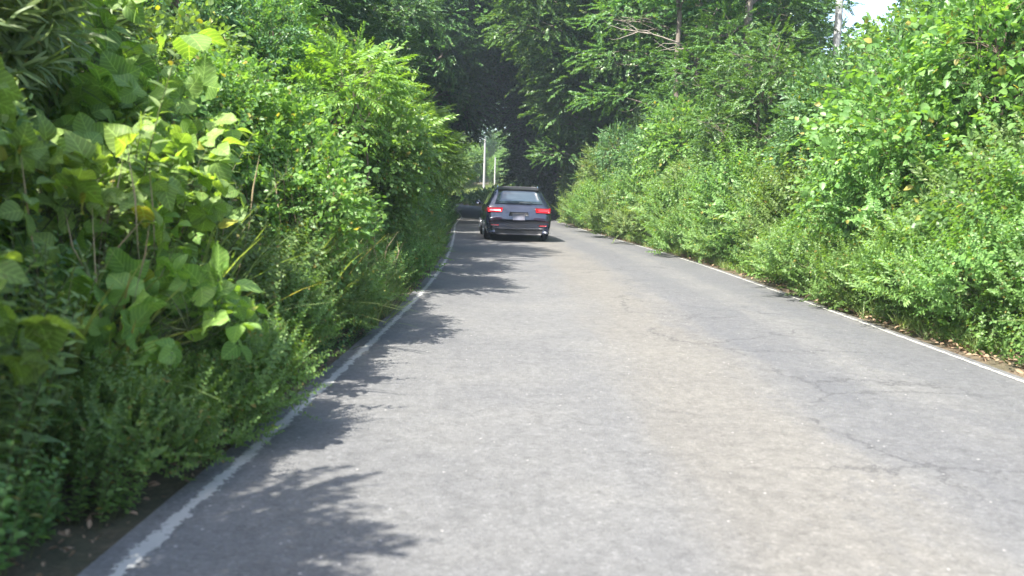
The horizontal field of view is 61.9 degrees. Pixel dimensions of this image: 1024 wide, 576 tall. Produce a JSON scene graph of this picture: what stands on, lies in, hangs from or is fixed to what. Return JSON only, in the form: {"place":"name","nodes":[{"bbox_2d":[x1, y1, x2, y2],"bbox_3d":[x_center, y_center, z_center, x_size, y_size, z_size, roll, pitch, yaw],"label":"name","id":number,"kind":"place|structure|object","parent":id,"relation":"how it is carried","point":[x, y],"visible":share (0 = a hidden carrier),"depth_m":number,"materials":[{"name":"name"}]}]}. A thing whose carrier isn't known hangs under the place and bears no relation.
{"place":"outdoors","nodes":[
{"label":"outdoors","id":0,"kind":"place"},
{"bbox_2d":[0,215,450,543],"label":"verge grass","id":1,"kind":"structure","parent":0,"point":[44,444],"depth_m":3.38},
{"bbox_2d":[0,176,1023,575],"bbox_3d":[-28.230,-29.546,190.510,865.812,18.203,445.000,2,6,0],"label":"ground","id":2,"kind":"structure","parent":0,"point":[62,562],"depth_m":3.41,"materials":[{"name":"soil"}]},
{"bbox_2d":[0,258,66,504],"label":"tall weed clump","id":3,"kind":"object","parent":2,"relation":"on","point":[4,447],"visible":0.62,"depth_m":2.85,"materials":[{"name":"green plant"}]},
{"bbox_2d":[0,390,71,575],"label":"weed mound","id":4,"kind":"object","parent":2,"relation":"on","point":[6,500],"visible":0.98,"depth_m":2.79,"materials":[{"name":"green plant"}]},
{"bbox_2d":[0,344,84,437],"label":"weed mound","id":5,"kind":"object","parent":2,"relation":"on","point":[29,390],"visible":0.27,"depth_m":3.20,"materials":[{"name":"green plant"}]},
{"bbox_2d":[0,251,86,385],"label":"broad leaf vine","id":6,"kind":"object","parent":2,"relation":"on","point":[47,335],"visible":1,"depth_m":2.66,"materials":[{"name":"plant"}]},
{"bbox_2d":[0,220,112,465],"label":"weed mound","id":7,"kind":"object","parent":2,"relation":"on","point":[42,383],"visible":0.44,"depth_m":3.17,"materials":[{"name":"green plant"}]},
{"bbox_2d":[0,0,115,120],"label":"bamboo grass","id":8,"kind":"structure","parent":2,"relation":"on","point":[37,69],"depth_m":4.58,"materials":[{"name":"plant"}]},
{"bbox_2d":[0,389,174,540],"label":"weed mound","id":9,"kind":"object","parent":2,"relation":"on","point":[57,508],"visible":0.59,"depth_m":3.22,"materials":[{"name":"green plant"}]},
{"bbox_2d":[0,55,186,341],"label":"broad leaf vine","id":10,"kind":"object","parent":2,"relation":"on","point":[75,164],"visible":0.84,"depth_m":3.90,"materials":[{"name":"plant"}]},
{"bbox_2d":[69,4,157,73],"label":"thicket shrub","id":11,"kind":"object","parent":2,"relation":"on","point":[122,21],"visible":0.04,"depth_m":6.38,"materials":[{"name":"plant"}]},
{"bbox_2d":[20,0,226,101],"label":"broad leaf vine","id":12,"kind":"object","parent":2,"relation":"on","point":[188,48],"visible":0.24,"depth_m":5.72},
{"bbox_2d":[0,105,247,263],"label":"broad leaf vine","id":13,"kind":"object","parent":2,"relation":"on","point":[204,214],"visible":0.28,"depth_m":4.77,"materials":[{"name":"plant"}]},
{"bbox_2d":[13,228,237,381],"bbox_3d":[-2.050,0.081,4.319,1.156,0.972,1.184,6,7,33],"label":"tall weed clump","id":14,"kind":"object","parent":2,"relation":"on","point":[113,307],"visible":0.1,"depth_m":4.03,"materials":[{"name":"green plant"}]},
{"bbox_2d":[7,140,252,452],"bbox_3d":[-2.115,-0.031,3.915,1.801,1.327,2.188,-2,7,-30],"label":"dry grass clump","id":15,"kind":"object","parent":2,"relation":"on","point":[83,332],"visible":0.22,"depth_m":3.79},
{"bbox_2d":[6,9,254,184],"bbox_3d":[-2.959,-1.122,5.503,2.004,1.667,2.267,6,8,35],"label":"broad leaf vine","id":16,"kind":"object","parent":2,"relation":"on","point":[128,86],"visible":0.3,"depth_m":5.38,"materials":[{"name":"plant"}]},
{"bbox_2d":[0,174,269,411],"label":"broad leaf vine","id":17,"kind":"object","parent":2,"relation":"on","point":[121,265],"visible":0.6,"depth_m":3.98,"materials":[{"name":"plant"}]},
{"bbox_2d":[35,343,242,484],"bbox_3d":[-1.594,0.538,3.689,1.104,0.696,0.991,7,8,39],"label":"weed mound","id":18,"kind":"object","parent":2,"relation":"on","point":[133,394],"visible":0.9,"depth_m":3.43,"materials":[{"name":"green plant"}]},
{"bbox_2d":[2,48,289,307],"bbox_3d":[-2.197,-0.536,4.791,1.810,1.551,1.768,2,6,-1],"label":"weed mound","id":19,"kind":"object","parent":2,"relation":"on","point":[145,151],"visible":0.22,"depth_m":4.35,"materials":[{"name":"green plant"}]},
{"bbox_2d":[31,31,290,205],"bbox_3d":[-2.958,-1.114,6.511,2.636,1.851,2.936,0,7,-19],"label":"leafy mound","id":20,"kind":"object","parent":2,"relation":"on","point":[201,108],"visible":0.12,"depth_m":6.62,"materials":[{"name":"green plant"}]},
{"bbox_2d":[122,0,271,102],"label":"thicket shrub","id":21,"kind":"object","parent":2,"relation":"on","point":[180,25],"visible":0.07,"depth_m":7.76,"materials":[{"name":"green plant"}]},
{"bbox_2d":[3,246,443,575],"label":"leaf litter","id":22,"kind":"object","parent":2,"relation":"on","point":[66,532],"visible":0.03,"depth_m":3.23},
{"bbox_2d":[116,283,345,461],"bbox_3d":[-1.564,0.475,4.391,1.261,0.949,1.374,5,7,28],"label":"weed mound","id":23,"kind":"object","parent":2,"relation":"on","point":[261,374],"visible":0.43,"depth_m":4.23,"materials":[{"name":"green plant"}]},
{"bbox_2d":[1,31,461,346],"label":"slope undergrowth","id":24,"kind":"object","parent":2,"relation":"on","point":[19,121],"visible":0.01,"depth_m":4.46,"materials":[{"name":"green plant"}]},
{"bbox_2d":[139,0,324,136],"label":"thicket shrub","id":25,"kind":"object","parent":2,"relation":"on","point":[229,12],"visible":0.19,"depth_m":9.82,"materials":[{"name":"green plant"}]},
{"bbox_2d":[0,91,463,544],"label":"roadside undergrowth","id":26,"kind":"object","parent":2,"relation":"on","point":[452,216],"visible":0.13,"depth_m":6.27,"materials":[{"name":"green plant"}]},
{"bbox_2d":[127,155,354,343],"bbox_3d":[-1.931,-0.221,5.093,1.907,1.405,2.316,6,8,35],"label":"dry grass clump","id":27,"kind":"object","parent":2,"relation":"on","point":[205,259],"visible":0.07,"depth_m":5.14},
{"bbox_2d":[170,0,342,100],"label":"thicket shrub","id":28,"kind":"object","parent":2,"relation":"on","point":[303,7],"visible":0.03,"depth_m":11.67,"materials":[{"name":"green plant"}]},
{"bbox_2d":[172,170,367,347],"bbox_3d":[-2.097,-0.090,6.089,1.986,1.494,2.164,0,7,-19],"label":"leafy mound","id":29,"kind":"object","parent":2,"relation":"on","point":[280,271],"visible":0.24,"depth_m":5.74,"materials":[{"name":"green plant"}]},
{"bbox_2d":[158,44,391,300],"bbox_3d":[-2.095,-0.955,7.066,2.310,2.156,1.979,5,7,27],"label":"bright shrub","id":30,"kind":"object","parent":2,"relation":"on","point":[312,166],"visible":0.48,"depth_m":6.95,"materials":[{"name":"green plant"}]},
{"bbox_2d":[227,254,356,357],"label":"weed mound","id":31,"kind":"object","parent":2,"relation":"on","point":[317,309],"visible":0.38,"depth_m":5.59,"materials":[{"name":"green plant"}]},
{"bbox_2d":[263,8,367,95],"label":"thicket shrub","id":32,"kind":"object","parent":2,"relation":"on","point":[322,28],"visible":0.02,"depth_m":13.83,"materials":[{"name":"green plant"}]},
{"bbox_2d":[245,149,387,259],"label":"heart leaf vine","id":33,"kind":"object","parent":2,"relation":"on","point":[379,211],"visible":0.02,"depth_m":8.82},
{"bbox_2d":[242,154,418,329],"bbox_3d":[-1.775,-0.405,7.021,2.445,1.483,2.013,3,6,10],"label":"dry grass clump","id":34,"kind":"object","parent":2,"relation":"on","point":[345,261],"visible":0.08,"depth_m":6.75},
{"bbox_2d":[287,0,387,49],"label":"broadleaf tree","id":35,"kind":"object","parent":2,"relation":"on","point":[342,10],"visible":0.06,"depth_m":20.96,"materials":[{"name":"green plant"}]},
{"bbox_2d":[262,21,423,206],"bbox_3d":[-2.373,-1.776,10.495,2.396,2.829,2.952,-1,7,-22],"label":"feather leaf sapling","id":36,"kind":"object","parent":2,"relation":"on","point":[348,89],"visible":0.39,"depth_m":9.85,"materials":[{"name":"plant"}]},
{"bbox_2d":[291,226,403,346],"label":"weed mound","id":37,"kind":"object","parent":2,"relation":"on","point":[372,285],"visible":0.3,"depth_m":7.10,"materials":[{"name":"green plant"}]},
{"bbox_2d":[305,0,398,65],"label":"broadleaf tree","id":38,"kind":"object","parent":2,"relation":"on","point":[363,13],"visible":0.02,"depth_m":25.88,"materials":[{"name":"green plant"}]},
{"bbox_2d":[311,226,423,302],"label":"weed mound","id":39,"kind":"object","parent":2,"relation":"on","point":[392,265],"visible":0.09,"depth_m":8.87,"materials":[{"name":"green plant"}]},
{"bbox_2d":[314,213,420,330],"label":"tall grass clump","id":40,"kind":"object","parent":2,"relation":"on","point":[378,315],"visible":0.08,"depth_m":8.07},
{"bbox_2d":[308,30,461,179],"bbox_3d":[-2.284,-2.314,13.331,3.101,3.178,2.905,3,6,9],"label":"feather leaf sapling","id":41,"kind":"object","parent":2,"relation":"on","point":[432,114],"visible":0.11,"depth_m":13.04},
{"bbox_2d":[319,0,453,84],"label":"broadleaf tree","id":42,"kind":"object","parent":2,"relation":"on","point":[397,32],"visible":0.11,"depth_m":32.14,"materials":[{"name":"green plant"}]},
{"bbox_2d":[331,67,446,247],"bbox_3d":[-1.942,-1.548,11.122,2.098,2.630,2.227,1,6,-9],"label":"bright shrub","id":43,"kind":"object","parent":2,"relation":"on","point":[410,152],"visible":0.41,"depth_m":10.81,"materials":[{"name":"green plant"}]},
{"bbox_2d":[376,215,439,269],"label":"heart leaf vine","id":44,"kind":"object","parent":2,"relation":"on","point":[408,231],"visible":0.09,"depth_m":12.71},
{"bbox_2d":[373,218,448,287],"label":"weed mound","id":45,"kind":"object","parent":2,"relation":"on","point":[428,258],"visible":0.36,"depth_m":11.16,"materials":[{"name":"green plant"}]},
{"bbox_2d":[369,76,482,212],"bbox_3d":[-2.406,-2.844,18.394,3.543,3.395,2.875,1,6,-9],"label":"feather leaf sapling","id":46,"kind":"object","parent":2,"relation":"on","point":[446,171],"visible":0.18,"depth_m":18.28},
{"bbox_2d":[370,0,517,118],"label":"broadleaf tree","id":47,"kind":"object","parent":2,"relation":"on","point":[457,23],"visible":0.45,"depth_m":39.82,"materials":[{"name":"green plant"}]},
{"bbox_2d":[391,0,524,131],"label":"broadleaf tree","id":48,"kind":"object","parent":2,"relation":"on","point":[493,64],"visible":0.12,"depth_m":44.92,"materials":[{"name":"green plant"}]},
{"bbox_2d":[456,142,486,186],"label":"bush","id":49,"kind":"object","parent":2,"relation":"on","point":[475,154],"visible":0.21,"depth_m":121.59,"materials":[{"name":"green plant"}]},
{"bbox_2d":[434,73,515,178],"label":"broadleaf tree","id":50,"kind":"object","parent":2,"relation":"on","point":[473,135],"visible":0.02,"depth_m":55.16,"materials":[{"name":"green plant"}]},
{"bbox_2d":[438,3,526,143],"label":"broadleaf tree","id":51,"kind":"object","parent":2,"relation":"on","point":[498,90],"visible":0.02,"depth_m":50.12,"materials":[{"name":"green plant"}]},
{"bbox_2d":[456,182,576,217],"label":"wood undergrowth","id":52,"kind":"object","parent":2,"relation":"on","point":[485,192],"visible":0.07,"depth_m":85.05,"materials":[{"name":"green plant"}]},
{"bbox_2d":[485,75,579,195],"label":"broadleaf tree","id":53,"kind":"object","parent":2,"relation":"on","point":[532,173],"visible":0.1,"depth_m":55.65,"materials":[{"name":"green plant"}]},
{"bbox_2d":[488,56,594,203],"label":"broadleaf tree","id":54,"kind":"object","parent":2,"relation":"on","point":[511,119],"visible":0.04,"depth_m":56.18,"materials":[{"name":"green plant"}]},
{"bbox_2d":[489,0,609,156],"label":"broadleaf tree","id":55,"kind":"object","parent":2,"relation":"on","point":[515,69],"visible":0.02,"depth_m":48.01,"materials":[{"name":"green plant"}]},
{"bbox_2d":[554,181,589,226],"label":"weed mound","id":56,"kind":"object","parent":2,"relation":"on","point":[570,219],"visible":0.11,"depth_m":34.80,"materials":[{"name":"green plant"}]},
{"bbox_2d":[553,138,595,216],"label":"leafy shrub","id":57,"kind":"object","parent":2,"relation":"on","point":[563,186],"visible":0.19,"depth_m":37.50,"materials":[{"name":"green plant"}]},
{"bbox_2d":[473,0,684,144],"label":"broadleaf tree","id":58,"kind":"object","parent":2,"relation":"on","point":[531,45],"visible":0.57,"depth_m":34.23,"materials":[{"name":"green plant"}]},
{"bbox_2d":[557,181,605,231],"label":"weed mound","id":59,"kind":"object","parent":2,"relation":"on","point":[572,208],"visible":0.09,"depth_m":30.42,"materials":[{"name":"green plant"}]},
{"bbox_2d":[524,47,649,192],"bbox_3d":[3.650,-6.353,35.959,6.303,7.679,5.176,2,6,4],"label":"tree","id":60,"kind":"object","parent":2,"relation":"on","point":[586,136],"visible":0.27,"depth_m":35.70,"materials":[{"name":"green plant"}]},
{"bbox_2d":[573,133,623,192],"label":"narrow leaf shrub","id":61,"kind":"object","parent":2,"relation":"on","point":[588,167],"visible":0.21,"depth_m":32.76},
{"bbox_2d":[570,148,629,220],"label":"weed mound","id":62,"kind":"object","parent":2,"relation":"on","point":[593,191],"visible":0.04,"depth_m":29.18,"materials":[{"name":"green plant"}]},
{"bbox_2d":[574,180,635,237],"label":"weed mound","id":63,"kind":"object","parent":2,"relation":"on","point":[596,212],"visible":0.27,"depth_m":26.50,"materials":[{"name":"green plant"}]},
{"bbox_2d":[586,117,637,222],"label":"leafy shrub","id":64,"kind":"object","parent":2,"relation":"on","point":[618,131],"visible":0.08,"depth_m":29.38,"materials":[{"name":"green plant"}]},
{"bbox_2d":[527,0,716,132],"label":"broadleaf tree","id":65,"kind":"object","parent":2,"relation":"on","point":[572,55],"visible":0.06,"depth_m":34.99,"materials":[{"name":"green plant"}]},
{"bbox_2d":[600,189,652,245],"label":"weed mound","id":66,"kind":"object","parent":2,"relation":"on","point":[636,227],"visible":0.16,"depth_m":23.43,"materials":[{"name":"green plant"}]},
{"bbox_2d":[603,144,680,214],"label":"weed mound","id":67,"kind":"object","parent":2,"relation":"on","point":[620,191],"visible":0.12,"depth_m":24.16,"materials":[{"name":"green plant"}]},
{"bbox_2d":[608,107,677,225],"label":"leafy shrub","id":68,"kind":"object","parent":2,"relation":"on","point":[631,146],"visible":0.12,"depth_m":25.02,"materials":[{"name":"green plant"}]},
{"bbox_2d":[631,139,704,235],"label":"weed mound","id":69,"kind":"object","parent":2,"relation":"on","point":[665,198],"visible":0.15,"depth_m":20.12,"materials":[{"name":"green plant"}]},
{"bbox_2d":[631,92,712,213],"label":"bright shrub","id":70,"kind":"object","parent":2,"relation":"on","point":[658,145],"visible":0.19,"depth_m":22.55,"materials":[{"name":"green plant"}]},
{"bbox_2d":[636,193,720,257],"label":"weed mound","id":71,"kind":"object","parent":2,"relation":"on","point":[669,229],"visible":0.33,"depth_m":18.72,"materials":[{"name":"green plant"}]},
{"bbox_2d":[610,0,776,97],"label":"slender tree","id":72,"kind":"object","parent":2,"relation":"on","point":[679,5],"visible":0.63,"depth_m":24.80,"materials":[{"name":"green plant"}]},
{"bbox_2d":[562,0,841,122],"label":"broadleaf tree","id":73,"kind":"object","parent":2,"relation":"on","point":[653,56],"visible":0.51,"depth_m":29.65,"materials":[{"name":"green plant"}]},
{"bbox_2d":[657,134,761,238],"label":"narrow leaf shrub","id":74,"kind":"object","parent":2,"relation":"on","point":[675,166],"visible":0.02,"depth_m":20.68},
{"bbox_2d":[680,197,745,263],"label":"weed mound","id":75,"kind":"object","parent":2,"relation":"on","point":[699,231],"visible":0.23,"depth_m":17.17,"materials":[{"name":"green plant"}]},
{"bbox_2d":[635,0,796,157],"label":"tree","id":76,"kind":"object","parent":2,"relation":"on","point":[700,42],"visible":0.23,"depth_m":22.98,"materials":[{"name":"green plant"}]},
{"bbox_2d":[677,131,797,225],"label":"weed mound","id":77,"kind":"object","parent":2,"relation":"on","point":[710,181],"visible":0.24,"depth_m":16.33,"materials":[{"name":"green plant"}]},
{"bbox_2d":[628,0,847,103],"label":"broadleaf tree","id":78,"kind":"object","parent":2,"relation":"on","point":[782,22],"visible":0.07,"depth_m":31.35,"materials":[{"name":"green plant"}]},
{"bbox_2d":[689,88,787,214],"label":"leafy shrub","id":79,"kind":"object","parent":2,"relation":"on","point":[710,138],"visible":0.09,"depth_m":18.03,"materials":[{"name":"green plant"}]},
{"bbox_2d":[707,156,774,245],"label":"heart leaf vine","id":80,"kind":"object","parent":2,"relation":"on","point":[730,186],"visible":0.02,"depth_m":15.67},
{"bbox_2d":[700,204,782,264],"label":"weed mound","id":81,"kind":"object","parent":2,"relation":"on","point":[721,241],"visible":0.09,"depth_m":15.85,"materials":[{"name":"green plant"}]},
{"bbox_2d":[638,0,860,95],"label":"broadleaf tree","id":82,"kind":"object","parent":2,"relation":"on","point":[818,35],"visible":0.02,"depth_m":36.57,"materials":[{"name":"green plant"}]},
{"bbox_2d":[706,152,806,237],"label":"weed mound","id":83,"kind":"object","parent":2,"relation":"on","point":[728,217],"visible":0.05,"depth_m":15.29,"materials":[{"name":"green plant"}]},
{"bbox_2d":[675,14,841,216],"bbox_3d":[5.484,-3.148,17.709,4.126,5.026,3.388,4,7,18],"label":"tree","id":84,"kind":"object","parent":2,"relation":"on","point":[753,80],"visible":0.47,"depth_m":17.32,"materials":[{"name":"green plant"}]},
{"bbox_2d":[721,195,804,276],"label":"weed mound","id":85,"kind":"object","parent":2,"relation":"on","point":[751,233],"visible":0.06,"depth_m":14.00,"materials":[{"name":"green plant"}]},
{"bbox_2d":[559,217,1019,354],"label":"verge grass","id":86,"kind":"structure","parent":2,"relation":"on","point":[896,317],"depth_m":9.17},
{"bbox_2d":[736,201,842,287],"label":"weed mound","id":87,"kind":"object","parent":2,"relation":"on","point":[756,254],"visible":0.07,"depth_m":12.71,"materials":[{"name":"green plant"}]},
{"bbox_2d":[556,203,1023,365],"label":"roadside undergrowth","id":88,"kind":"object","parent":2,"relation":"on","point":[1009,335],"visible":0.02,"depth_m":8.16,"materials":[{"name":"green plant"}]},
{"bbox_2d":[728,109,903,242],"bbox_3d":[5.574,-1.423,13.550,4.045,2.792,3.711,7,8,38],"label":"weed mound","id":89,"kind":"object","parent":2,"relation":"on","point":[768,207],"visible":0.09,"depth_m":13.58,"materials":[{"name":"green plant"}]},
{"bbox_2d":[750,198,896,297],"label":"weed mound","id":90,"kind":"object","parent":2,"relation":"on","point":[800,248],"visible":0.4,"depth_m":11.29,"materials":[{"name":"green plant"}]},
{"bbox_2d":[786,210,921,312],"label":"weed mound","id":91,"kind":"object","parent":2,"relation":"on","point":[833,275],"visible":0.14,"depth_m":10.18,"materials":[{"name":"green plant"}]},
{"bbox_2d":[760,0,958,184],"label":"leafy shrub","id":92,"kind":"object","parent":2,"relation":"on","point":[825,72],"visible":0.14,"depth_m":13.89,"materials":[{"name":"green plant"}]},
{"bbox_2d":[781,80,960,261],"bbox_3d":[5.490,-1.658,12.470,2.951,2.912,3.097,3,6,14],"label":"bright shrub","id":93,"kind":"object","parent":2,"relation":"on","point":[808,189],"visible":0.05,"depth_m":12.35,"materials":[{"name":"green plant"}]},
{"bbox_2d":[836,0,937,87],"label":"slope shrub","id":94,"kind":"object","parent":2,"relation":"on","point":[865,25],"visible":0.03,"depth_m":17.97,"materials":[{"name":"green plant"}]},
{"bbox_2d":[796,99,993,244],"bbox_3d":[5.431,-1.123,10.666,3.416,2.399,3.805,5,7,29],"label":"weed mound","id":95,"kind":"object","parent":2,"relation":"on","point":[867,208],"visible":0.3,"depth_m":10.10,"materials":[{"name":"green plant"}]},
{"bbox_2d":[781,0,1023,263],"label":"bright shrub","id":96,"kind":"object","parent":2,"relation":"on","point":[981,68],"visible":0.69,"depth_m":9.77,"materials":[{"name":"green plant"}]},
{"bbox_2d":[816,298,1023,373],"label":"leaf litter","id":97,"kind":"object","parent":2,"relation":"on","point":[951,344],"visible":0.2,"depth_m":8.02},
{"bbox_2d":[838,177,1003,320],"bbox_3d":[4.623,-0.359,9.093,2.563,1.646,2.040,-3,8,-37],"label":"weed mound","id":98,"kind":"object","parent":2,"relation":"on","point":[869,275],"visible":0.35,"depth_m":8.88,"materials":[{"name":"green plant"}]},
{"bbox_2d":[869,93,1023,246],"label":"weed mound","id":99,"kind":"object","parent":2,"relation":"on","point":[1002,131],"visible":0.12,"depth_m":9.32,"materials":[{"name":"green plant"}]},
{"bbox_2d":[881,186,1023,338],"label":"weed mound","id":100,"kind":"object","parent":2,"relation":"on","point":[930,290],"visible":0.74,"depth_m":7.69,"materials":[{"name":"green plant"}]},
{"bbox_2d":[891,124,1023,303],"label":"heart leaf vine","id":101,"kind":"object","parent":2,"relation":"on","point":[932,210],"visible":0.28,"depth_m":8.65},
{"bbox_2d":[928,105,1023,276],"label":"weed mound","id":102,"kind":"object","parent":2,"relation":"on","point":[1006,198],"visible":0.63,"depth_m":7.61,"materials":[{"name":"green plant"}]},
{"bbox_2d":[955,214,1023,330],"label":"weed mound","id":103,"kind":"object","parent":2,"relation":"on","point":[1007,285],"visible":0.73,"depth_m":7.17,"materials":[{"name":"green plant"}]},
{"bbox_2d":[77,204,1023,575],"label":"road","id":104,"kind":"structure","parent":0,"point":[565,400],"depth_m":4.41,"materials":[{"name":"asphalt"}]},
{"bbox_2d":[109,212,461,575],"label":"road edge line","id":105,"kind":"object","parent":104,"relation":"on","point":[156,539],"visible":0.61,"depth_m":3.74,"materials":[{"name":"white paint"}]},
{"bbox_2d":[475,184,550,239],"bbox_3d":[0.017,-2.300,25.552,2.222,1.555,4.825,1,6,-4],"label":"estate car","id":106,"kind":"object","parent":104,"relation":"on","point":[515,210],"visible":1,"depth_m":23.34,"materials":[{"name":"blue paint"}]},
{"bbox_2d":[551,219,1023,382],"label":"road edge line","id":107,"kind":"object","parent":104,"relation":"on","point":[998,372],"visible":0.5,"depth_m":8.65,"materials":[{"name":"white paint"}]},
{"bbox_2d":[468,0,927,145],"label":"sky","id":108,"kind":"structure","parent":0,"point":[873,7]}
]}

